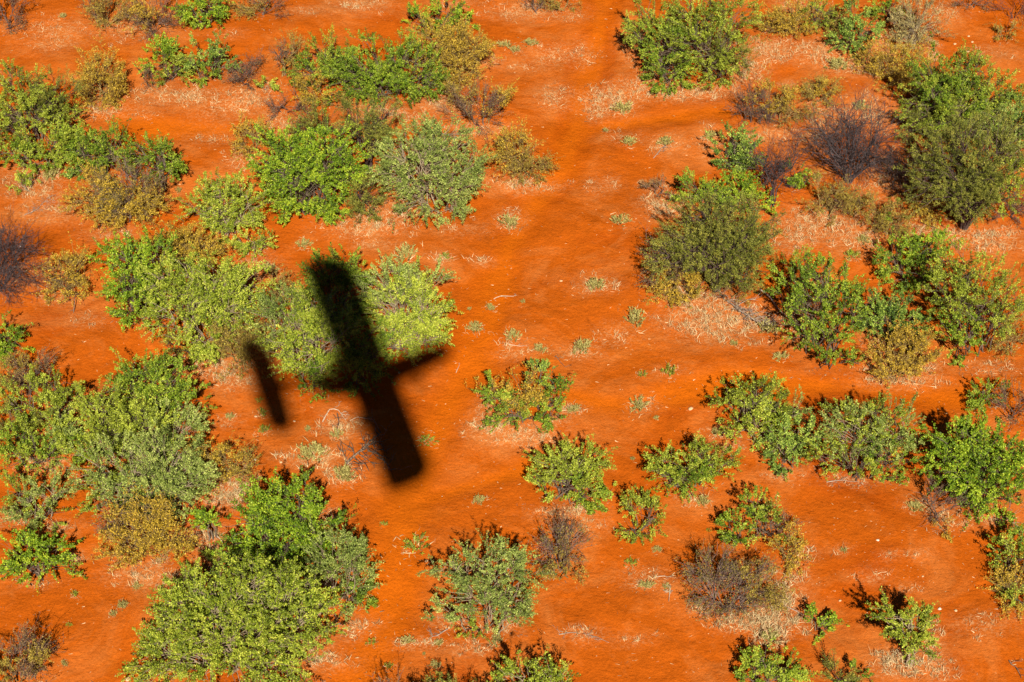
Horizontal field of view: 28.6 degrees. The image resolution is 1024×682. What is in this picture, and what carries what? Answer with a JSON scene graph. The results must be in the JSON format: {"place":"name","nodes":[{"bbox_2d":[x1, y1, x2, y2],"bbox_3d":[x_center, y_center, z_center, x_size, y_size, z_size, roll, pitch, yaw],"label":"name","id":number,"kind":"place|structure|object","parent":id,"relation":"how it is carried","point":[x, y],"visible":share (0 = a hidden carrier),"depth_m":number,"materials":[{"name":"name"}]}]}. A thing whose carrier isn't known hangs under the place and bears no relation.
{"place":"outdoors","nodes":[
{"label":"outdoors","id":0,"kind":"place"},
{"bbox_2d":[0,0,1019,679],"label":"dry grass","id":1,"kind":"structure","parent":0,"point":[756,622],"depth_m":66.50,"materials":[{"name":"plant"}]},
{"bbox_2d":[0,0,1023,681],"bbox_3d":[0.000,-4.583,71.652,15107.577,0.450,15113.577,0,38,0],"label":"ground","id":2,"kind":"structure","parent":0,"point":[614,604],"depth_m":64.94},
{"bbox_2d":[0,310,35,368],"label":"shrub","id":3,"kind":"object","parent":2,"relation":"on","point":[16,335],"visible":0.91,"depth_m":64.76,"materials":[{"name":"green plant"}]},
{"bbox_2d":[0,346,63,395],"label":"shrub","id":4,"kind":"object","parent":2,"relation":"on","point":[19,363],"visible":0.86,"depth_m":63.26,"materials":[{"name":"brown plant"}]},
{"bbox_2d":[0,616,66,681],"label":"shrub","id":5,"kind":"object","parent":2,"relation":"on","point":[32,667],"visible":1,"depth_m":53.85,"materials":[{"name":"brown plant"}]},
{"bbox_2d":[0,469,77,535],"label":"shrub","id":6,"kind":"object","parent":2,"relation":"on","point":[24,500],"visible":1,"depth_m":58.69,"materials":[{"name":"green plant"}]},
{"bbox_2d":[0,200,85,310],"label":"thorn bush","id":7,"kind":"object","parent":2,"relation":"on","point":[5,265],"visible":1,"depth_m":67.21,"materials":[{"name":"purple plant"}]},
{"bbox_2d":[0,407,86,475],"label":"shrub","id":8,"kind":"object","parent":2,"relation":"on","point":[28,446],"visible":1,"depth_m":60.44,"materials":[{"name":"green plant"}]},
{"bbox_2d":[0,56,87,151],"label":"shrub","id":9,"kind":"object","parent":2,"relation":"on","point":[25,102],"visible":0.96,"depth_m":74.30,"materials":[{"name":"green plant"}]},
{"bbox_2d":[0,525,87,594],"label":"shrub","id":10,"kind":"object","parent":2,"relation":"on","point":[39,546],"visible":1,"depth_m":56.95,"materials":[{"name":"green plant"}]},
{"bbox_2d":[0,363,88,450],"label":"shrub","id":11,"kind":"object","parent":2,"relation":"on","point":[55,402],"visible":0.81,"depth_m":61.53,"materials":[{"name":"green plant"}]},
{"bbox_2d":[0,116,98,174],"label":"shrub","id":12,"kind":"object","parent":2,"relation":"on","point":[62,139],"visible":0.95,"depth_m":73.34,"materials":[{"name":"green plant"}]},
{"bbox_2d":[32,231,96,305],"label":"shrub","id":13,"kind":"object","parent":2,"relation":"on","point":[75,261],"visible":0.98,"depth_m":67.41,"materials":[{"name":"plant"}]},
{"bbox_2d":[65,35,129,113],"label":"shrub","id":14,"kind":"object","parent":2,"relation":"on","point":[114,89],"visible":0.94,"depth_m":77.04,"materials":[{"name":"plant"}]},
{"bbox_2d":[59,115,148,183],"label":"shrub","id":15,"kind":"object","parent":2,"relation":"on","point":[100,149],"visible":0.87,"depth_m":72.83,"materials":[{"name":"green plant"}]},
{"bbox_2d":[75,0,140,32],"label":"shrub","id":16,"kind":"object","parent":2,"relation":"on","point":[96,6],"visible":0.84,"depth_m":81.73,"materials":[{"name":"brown plant"}]},
{"bbox_2d":[58,144,181,238],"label":"shrub","id":17,"kind":"object","parent":2,"relation":"on","point":[108,200],"visible":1,"depth_m":70.31,"materials":[{"name":"brown plant"}]},
{"bbox_2d":[85,225,186,334],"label":"shrub","id":18,"kind":"object","parent":2,"relation":"on","point":[127,291],"visible":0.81,"depth_m":66.00,"materials":[{"name":"green plant"}]},
{"bbox_2d":[59,372,213,471],"bbox_3d":[-11.389,2.504,60.763,4.745,2.586,2.689,0,38,0],"label":"shrub","id":19,"kind":"object","parent":2,"relation":"on","point":[94,424],"visible":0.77,"depth_m":60.56,"materials":[{"name":"green plant"}]},
{"bbox_2d":[55,412,221,528],"bbox_3d":[-10.906,3.724,58.716,4.883,3.012,2.988,0,38,0],"label":"shrub","id":20,"kind":"object","parent":2,"relation":"on","point":[162,479],"visible":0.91,"depth_m":58.78,"materials":[{"name":"green plant"}]},
{"bbox_2d":[86,471,200,572],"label":"shrub","id":21,"kind":"object","parent":2,"relation":"on","point":[157,521],"visible":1,"depth_m":57.18,"materials":[{"name":"brown plant"}]},
{"bbox_2d":[116,0,186,41],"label":"shrub","id":22,"kind":"object","parent":2,"relation":"on","point":[142,13],"visible":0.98,"depth_m":81.02,"materials":[{"name":"brown plant"}]},
{"bbox_2d":[116,129,187,192],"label":"bush","id":23,"kind":"object","parent":2,"relation":"on","point":[160,147],"visible":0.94,"depth_m":71.55,"materials":[{"name":"green plant"}]},
{"bbox_2d":[88,346,217,430],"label":"shrub","id":24,"kind":"object","parent":2,"relation":"on","point":[154,365],"visible":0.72,"depth_m":61.80,"materials":[{"name":"green plant"}]},
{"bbox_2d":[131,31,201,87],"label":"shrub","id":25,"kind":"object","parent":2,"relation":"on","point":[164,45],"visible":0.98,"depth_m":78.22,"materials":[{"name":"green plant"}]},
{"bbox_2d":[136,215,247,277],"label":"shrub","id":26,"kind":"object","parent":2,"relation":"on","point":[178,243],"visible":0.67,"depth_m":68.36,"materials":[{"name":"plant"}]},
{"bbox_2d":[164,0,234,29],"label":"shrub","id":27,"kind":"object","parent":2,"relation":"on","point":[186,11],"visible":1,"depth_m":81.42,"materials":[{"name":"green plant"}]},
{"bbox_2d":[132,241,282,366],"bbox_3d":[-9.815,-1.160,64.371,4.866,3.944,3.659,0,38,0],"label":"shrub","id":28,"kind":"object","parent":2,"relation":"on","point":[193,290],"visible":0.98,"depth_m":64.00,"materials":[{"name":"green plant"}]},
{"bbox_2d":[172,30,247,88],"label":"shrub","id":29,"kind":"object","parent":2,"relation":"on","point":[215,54],"visible":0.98,"depth_m":78.22,"materials":[{"name":"plant"}]},
{"bbox_2d":[180,430,263,493],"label":"shrub","id":30,"kind":"object","parent":2,"relation":"on","point":[216,455],"visible":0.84,"depth_m":60.16,"materials":[{"name":"brown plant"}]},
{"bbox_2d":[172,166,287,244],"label":"shrub","id":31,"kind":"object","parent":2,"relation":"on","point":[232,193],"visible":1,"depth_m":69.62,"materials":[{"name":"green plant"}]},
{"bbox_2d":[115,547,352,681],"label":"shrub","id":32,"kind":"object","parent":2,"relation":"on","point":[235,610],"visible":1,"depth_m":53.15,"materials":[{"name":"green plant"}]},
{"bbox_2d":[197,307,279,379],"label":"shrub","id":33,"kind":"object","parent":2,"relation":"on","point":[244,357],"visible":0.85,"depth_m":64.07,"materials":[{"name":"green plant"}]},
{"bbox_2d":[226,108,272,161],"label":"shrub","id":34,"kind":"object","parent":2,"relation":"on","point":[246,127],"visible":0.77,"depth_m":74.44,"materials":[{"name":"yellow plant"}]},
{"bbox_2d":[227,228,278,260],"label":"sapling","id":35,"kind":"object","parent":2,"relation":"on","point":[257,243],"visible":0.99,"depth_m":69.39,"materials":[{"name":"green plant"}]},
{"bbox_2d":[206,465,358,578],"bbox_3d":[-6.503,5.253,56.808,4.201,3.049,3.327,0,38,0],"label":"shrub","id":36,"kind":"object","parent":2,"relation":"on","point":[308,507],"visible":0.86,"depth_m":56.63,"materials":[{"name":"green plant"}]},
{"bbox_2d":[265,27,308,76],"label":"tree","id":37,"kind":"object","parent":2,"relation":"on","point":[291,55],"visible":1,"depth_m":77.94,"materials":[{"name":"brown plant"}]},
{"bbox_2d":[233,275,371,402],"bbox_3d":[-6.359,-0.118,63.316,3.961,3.493,4.123,-15,41,-18],"label":"shrub","id":38,"kind":"object","parent":2,"relation":"on","point":[311,327],"visible":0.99,"depth_m":63.02,"materials":[{"name":"green plant"}]},
{"bbox_2d":[243,108,375,226],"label":"shrub","id":39,"kind":"object","parent":2,"relation":"on","point":[293,164],"visible":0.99,"depth_m":70.39,"materials":[{"name":"green plant"}]},
{"bbox_2d":[280,98,352,144],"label":"shrub","id":40,"kind":"object","parent":2,"relation":"on","point":[308,120],"visible":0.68,"depth_m":74.73,"materials":[{"name":"green plant"}]},
{"bbox_2d":[280,23,362,94],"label":"shrub","id":41,"kind":"object","parent":2,"relation":"on","point":[325,56],"visible":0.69,"depth_m":77.87,"materials":[{"name":"green plant"}]},
{"bbox_2d":[289,66,359,118],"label":"shrub","id":42,"kind":"object","parent":2,"relation":"on","point":[303,85],"visible":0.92,"depth_m":76.62,"materials":[{"name":"plant"}]},
{"bbox_2d":[296,242,381,321],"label":"shrub","id":43,"kind":"object","parent":2,"relation":"on","point":[339,282],"visible":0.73,"depth_m":66.45,"materials":[{"name":"green plant"}]},
{"bbox_2d":[296,520,387,624],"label":"shrub","id":44,"kind":"object","parent":2,"relation":"on","point":[357,547],"visible":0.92,"depth_m":55.99,"materials":[{"name":"green plant"}]},
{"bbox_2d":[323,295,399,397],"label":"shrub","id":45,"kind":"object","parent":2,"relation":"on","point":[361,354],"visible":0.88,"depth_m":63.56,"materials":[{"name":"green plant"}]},
{"bbox_2d":[331,91,404,174],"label":"tree","id":46,"kind":"object","parent":2,"relation":"on","point":[368,133],"visible":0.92,"depth_m":71.87,"materials":[{"name":"green plant"}]},
{"bbox_2d":[344,162,395,227],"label":"shrub","id":47,"kind":"object","parent":2,"relation":"on","point":[362,196],"visible":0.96,"depth_m":70.95,"materials":[{"name":"green plant"}]},
{"bbox_2d":[298,27,452,110],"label":"shrub","id":48,"kind":"object","parent":2,"relation":"on","point":[376,76],"visible":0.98,"depth_m":76.75,"materials":[{"name":"green plant"}]},
{"bbox_2d":[348,248,463,366],"bbox_3d":[-3.425,-1.112,64.708,3.829,3.376,3.953,0,38,0],"label":"shrub","id":49,"kind":"object","parent":2,"relation":"on","point":[415,287],"visible":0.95,"depth_m":64.49,"materials":[{"name":"green plant"}]},
{"bbox_2d":[363,109,497,232],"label":"shrub","id":50,"kind":"object","parent":2,"relation":"on","point":[403,173],"visible":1,"depth_m":70.38,"materials":[{"name":"green plant"}]},
{"bbox_2d":[401,0,479,37],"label":"shrub","id":51,"kind":"object","parent":2,"relation":"on","point":[457,10],"visible":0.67,"depth_m":81.28,"materials":[{"name":"green plant"}]},
{"bbox_2d":[397,8,503,92],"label":"shrub","id":52,"kind":"object","parent":2,"relation":"on","point":[479,49],"visible":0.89,"depth_m":77.75,"materials":[{"name":"plant"}]},
{"bbox_2d":[431,68,518,140],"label":"shrub","id":53,"kind":"object","parent":2,"relation":"on","point":[492,102],"visible":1,"depth_m":75.67,"materials":[{"name":"brown plant"}]},
{"bbox_2d":[416,527,557,641],"bbox_3d":[-0.699,6.823,55.131,3.911,2.891,2.918,0,38,0],"label":"shrub","id":54,"kind":"object","parent":2,"relation":"on","point":[465,584],"visible":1,"depth_m":54.89,"materials":[{"name":"green plant"}]},
{"bbox_2d":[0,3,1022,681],"bbox_3d":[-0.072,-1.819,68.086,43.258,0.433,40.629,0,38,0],"label":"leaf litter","id":55,"kind":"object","parent":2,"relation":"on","point":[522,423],"visible":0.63,"depth_m":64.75,"materials":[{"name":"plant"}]},
{"bbox_2d":[482,114,563,187],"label":"shrub","id":56,"kind":"object","parent":2,"relation":"on","point":[519,161],"visible":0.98,"depth_m":72.85,"materials":[{"name":"brown plant"}]},
{"bbox_2d":[470,357,577,433],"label":"shrub","id":57,"kind":"object","parent":2,"relation":"on","point":[508,399],"visible":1,"depth_m":61.99,"materials":[{"name":"green plant"}]},
{"bbox_2d":[487,643,580,681],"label":"shrub","id":58,"kind":"object","parent":2,"relation":"on","point":[509,668],"visible":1,"depth_m":52.67,"materials":[{"name":"green plant"}]},
{"bbox_2d":[516,506,601,585],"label":"shrub","id":59,"kind":"object","parent":2,"relation":"on","point":[561,542],"visible":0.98,"depth_m":56.97,"materials":[{"name":"brown plant"}]},
{"bbox_2d":[521,432,617,514],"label":"shrub","id":60,"kind":"object","parent":2,"relation":"on","point":[585,480],"visible":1,"depth_m":59.07,"materials":[{"name":"green plant"}]},
{"bbox_2d":[614,483,667,545],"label":"shrub","id":61,"kind":"object","parent":2,"relation":"on","point":[648,500],"visible":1,"depth_m":58.33,"materials":[{"name":"green plant"}]},
{"bbox_2d":[620,0,705,100],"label":"shrub","id":62,"kind":"object","parent":2,"relation":"on","point":[654,57],"visible":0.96,"depth_m":77.98,"materials":[{"name":"green plant"}]},
{"bbox_2d":[631,217,706,308],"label":"shrub","id":63,"kind":"object","parent":2,"relation":"on","point":[694,278],"visible":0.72,"depth_m":66.97,"materials":[{"name":"brown plant"}]},
{"bbox_2d":[642,430,744,503],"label":"shrub","id":64,"kind":"object","parent":2,"relation":"on","point":[680,472],"visible":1,"depth_m":59.69,"materials":[{"name":"green plant"}]},
{"bbox_2d":[664,166,748,221],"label":"shrub","id":65,"kind":"object","parent":2,"relation":"on","point":[686,179],"visible":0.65,"depth_m":70.99,"materials":[{"name":"green plant"}]},
{"bbox_2d":[652,0,771,90],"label":"shrub","id":66,"kind":"object","parent":2,"relation":"on","point":[721,56],"visible":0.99,"depth_m":77.47,"materials":[{"name":"green plant"}]},
{"bbox_2d":[640,188,788,296],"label":"bush","id":67,"kind":"object","parent":2,"relation":"on","point":[736,247],"visible":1,"depth_m":66.01,"materials":[{"name":"green plant"}]},
{"bbox_2d":[713,507,751,546],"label":"shrub","id":68,"kind":"object","parent":2,"relation":"on","point":[725,516],"visible":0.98,"depth_m":58.12,"materials":[{"name":"green plant"}]},
{"bbox_2d":[673,537,798,628],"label":"shrub","id":69,"kind":"object","parent":2,"relation":"on","point":[733,571],"visible":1,"depth_m":55.76,"materials":[{"name":"brown plant"}]},
{"bbox_2d":[705,119,767,179],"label":"shrub","id":70,"kind":"object","parent":2,"relation":"on","point":[739,152],"visible":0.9,"depth_m":73.20,"materials":[{"name":"green plant"}]},
{"bbox_2d":[714,167,779,215],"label":"shrub","id":71,"kind":"object","parent":2,"relation":"on","point":[747,184],"visible":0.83,"depth_m":71.15,"materials":[{"name":"green plant"}]},
{"bbox_2d":[721,71,786,129],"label":"shrub","id":72,"kind":"object","parent":2,"relation":"on","point":[751,113],"visible":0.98,"depth_m":75.71,"materials":[{"name":"brown plant"}]},
{"bbox_2d":[705,371,815,453],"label":"shrub","id":73,"kind":"object","parent":2,"relation":"on","point":[757,413],"visible":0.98,"depth_m":61.27,"materials":[{"name":"green plant"}]},
{"bbox_2d":[737,484,803,548],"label":"shrub","id":74,"kind":"object","parent":2,"relation":"on","point":[759,513],"visible":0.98,"depth_m":58.20,"materials":[{"name":"green plant"}]},
{"bbox_2d":[733,636,823,681],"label":"shrub","id":75,"kind":"object","parent":2,"relation":"on","point":[764,667],"visible":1,"depth_m":53.67,"materials":[{"name":"green plant"}]},
{"bbox_2d":[734,114,831,206],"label":"tree","id":76,"kind":"object","parent":2,"relation":"on","point":[781,170],"visible":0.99,"depth_m":70.78,"materials":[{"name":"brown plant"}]},
{"bbox_2d":[743,64,824,128],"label":"shrub","id":77,"kind":"object","parent":2,"relation":"on","point":[786,98],"visible":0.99,"depth_m":75.77,"materials":[{"name":"green plant"}]},
{"bbox_2d":[747,0,824,43],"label":"shrub","id":78,"kind":"object","parent":2,"relation":"on","point":[780,19],"visible":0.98,"depth_m":80.96,"materials":[{"name":"plant"}]},
{"bbox_2d":[763,515,813,580],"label":"shrub","id":79,"kind":"object","parent":2,"relation":"on","point":[794,542],"visible":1,"depth_m":57.58,"materials":[{"name":"plant"}]},
{"bbox_2d":[756,410,828,481],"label":"shrub","id":80,"kind":"object","parent":2,"relation":"on","point":[793,447],"visible":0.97,"depth_m":60.55,"materials":[{"name":"green plant"}]},
{"bbox_2d":[798,69,844,108],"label":"shrub","id":81,"kind":"object","parent":2,"relation":"on","point":[824,85],"visible":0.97,"depth_m":76.92,"materials":[{"name":"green plant"}]},
{"bbox_2d":[762,244,881,369],"bbox_3d":[10.017,-1.173,64.579,3.616,3.695,4.673,0,38,0],"label":"shrub","id":82,"kind":"object","parent":2,"relation":"on","point":[845,285],"visible":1,"depth_m":64.06,"materials":[{"name":"green plant"}]},
{"bbox_2d":[791,0,858,42],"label":"shrub","id":83,"kind":"object","parent":2,"relation":"on","point":[828,22],"visible":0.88,"depth_m":81.36,"materials":[{"name":"green plant"}]},
{"bbox_2d":[804,601,849,644],"bbox_3d":[8.594,7.766,55.464,1.201,0.923,1.036,-9,39,-12],"label":"sapling","id":84,"kind":"object","parent":2,"relation":"on","point":[833,616],"visible":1,"depth_m":55.44,"materials":[{"name":"green plant"}]},
{"bbox_2d":[794,167,864,226],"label":"shrub","id":85,"kind":"object","parent":2,"relation":"on","point":[847,197],"visible":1,"depth_m":71.02,"materials":[{"name":"green plant"}]},
{"bbox_2d":[819,647,873,681],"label":"shrub","id":86,"kind":"object","parent":2,"relation":"on","point":[829,665],"visible":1,"depth_m":53.90,"materials":[{"name":"green plant"}]},
{"bbox_2d":[821,0,885,61],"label":"shrub","id":87,"kind":"object","parent":2,"relation":"on","point":[849,25],"visible":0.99,"depth_m":79.59,"materials":[{"name":"plant"}]},
{"bbox_2d":[788,78,923,191],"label":"thorn bush","id":88,"kind":"object","parent":2,"relation":"on","point":[867,151],"visible":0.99,"depth_m":71.57,"materials":[{"name":"grey plant"}]},
{"bbox_2d":[798,386,934,485],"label":"shrub","id":89,"kind":"object","parent":2,"relation":"on","point":[871,447],"visible":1,"depth_m":59.67,"materials":[{"name":"green plant"}]},
{"bbox_2d":[856,186,921,246],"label":"shrub","id":90,"kind":"object","parent":2,"relation":"on","point":[887,216],"visible":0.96,"depth_m":69.98,"materials":[{"name":"green plant"}]},
{"bbox_2d":[848,278,934,348],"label":"shrub","id":91,"kind":"object","parent":2,"relation":"on","point":[881,312],"visible":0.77,"depth_m":65.48,"materials":[{"name":"green plant"}]},
{"bbox_2d":[849,311,951,386],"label":"shrub","id":92,"kind":"object","parent":2,"relation":"on","point":[898,337],"visible":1,"depth_m":63.90,"materials":[{"name":"plant"}]},
{"bbox_2d":[864,585,941,666],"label":"shrub","id":93,"kind":"object","parent":2,"relation":"on","point":[920,632],"visible":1,"depth_m":53.55,"materials":[{"name":"green plant"}]},
{"bbox_2d":[866,32,941,97],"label":"shrub","id":94,"kind":"object","parent":2,"relation":"on","point":[899,75],"visible":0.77,"depth_m":77.57,"materials":[{"name":"plant"}]},
{"bbox_2d":[869,220,964,294],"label":"shrub","id":95,"kind":"object","parent":2,"relation":"on","point":[919,258],"visible":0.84,"depth_m":67.80,"materials":[{"name":"green plant"}]},
{"bbox_2d":[886,0,957,57],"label":"shrub","id":96,"kind":"object","parent":2,"relation":"on","point":[908,20],"visible":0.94,"depth_m":80.26,"materials":[{"name":"grey plant"}]},
{"bbox_2d":[898,167,953,230],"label":"shrub","id":97,"kind":"object","parent":2,"relation":"on","point":[926,208],"visible":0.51,"depth_m":70.86,"materials":[{"name":"plant"}]},
{"bbox_2d":[912,474,981,542],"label":"shrub","id":98,"kind":"object","parent":2,"relation":"on","point":[938,515],"visible":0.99,"depth_m":58.57,"materials":[{"name":"brown plant"}]},
{"bbox_2d":[892,31,1023,152],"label":"shrub","id":99,"kind":"object","parent":2,"relation":"on","point":[960,86],"visible":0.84,"depth_m":73.92,"materials":[{"name":"green plant"}]},
{"bbox_2d":[893,102,1023,232],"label":"thorn tree","id":100,"kind":"object","parent":2,"relation":"on","point":[984,181],"visible":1,"depth_m":68.67,"materials":[{"name":"green plant"}]},
{"bbox_2d":[910,409,1023,535],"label":"shrub","id":101,"kind":"object","parent":2,"relation":"on","point":[960,454],"visible":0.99,"depth_m":58.62,"materials":[{"name":"green plant"}]},
{"bbox_2d":[916,238,1023,367],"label":"shrub","id":102,"kind":"object","parent":2,"relation":"on","point":[957,281],"visible":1,"depth_m":64.03,"materials":[{"name":"green plant"}]},
{"bbox_2d":[965,376,1011,413],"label":"shrub","id":103,"kind":"object","parent":2,"relation":"on","point":[980,399],"visible":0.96,"depth_m":62.79,"materials":[{"name":"green plant"}]},
{"bbox_2d":[973,86,1023,171],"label":"shrub","id":104,"kind":"object","parent":2,"relation":"on","point":[1019,131],"visible":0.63,"depth_m":73.75,"materials":[{"name":"green plant"}]},
{"bbox_2d":[977,521,1023,623],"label":"shrub","id":105,"kind":"object","parent":2,"relation":"on","point":[1008,578],"visible":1,"depth_m":56.53,"materials":[{"name":"green plant"}]},
{"bbox_2d":[987,300,1023,362],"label":"shrub","id":106,"kind":"object","parent":2,"relation":"on","point":[1003,349],"visible":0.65,"depth_m":65.11,"materials":[{"name":"brown plant"}]},
{"bbox_2d":[85,0,1023,681],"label":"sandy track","id":107,"kind":"structure","parent":0,"point":[415,494],"depth_m":64.16,"materials":[{"name":"orange sand"}]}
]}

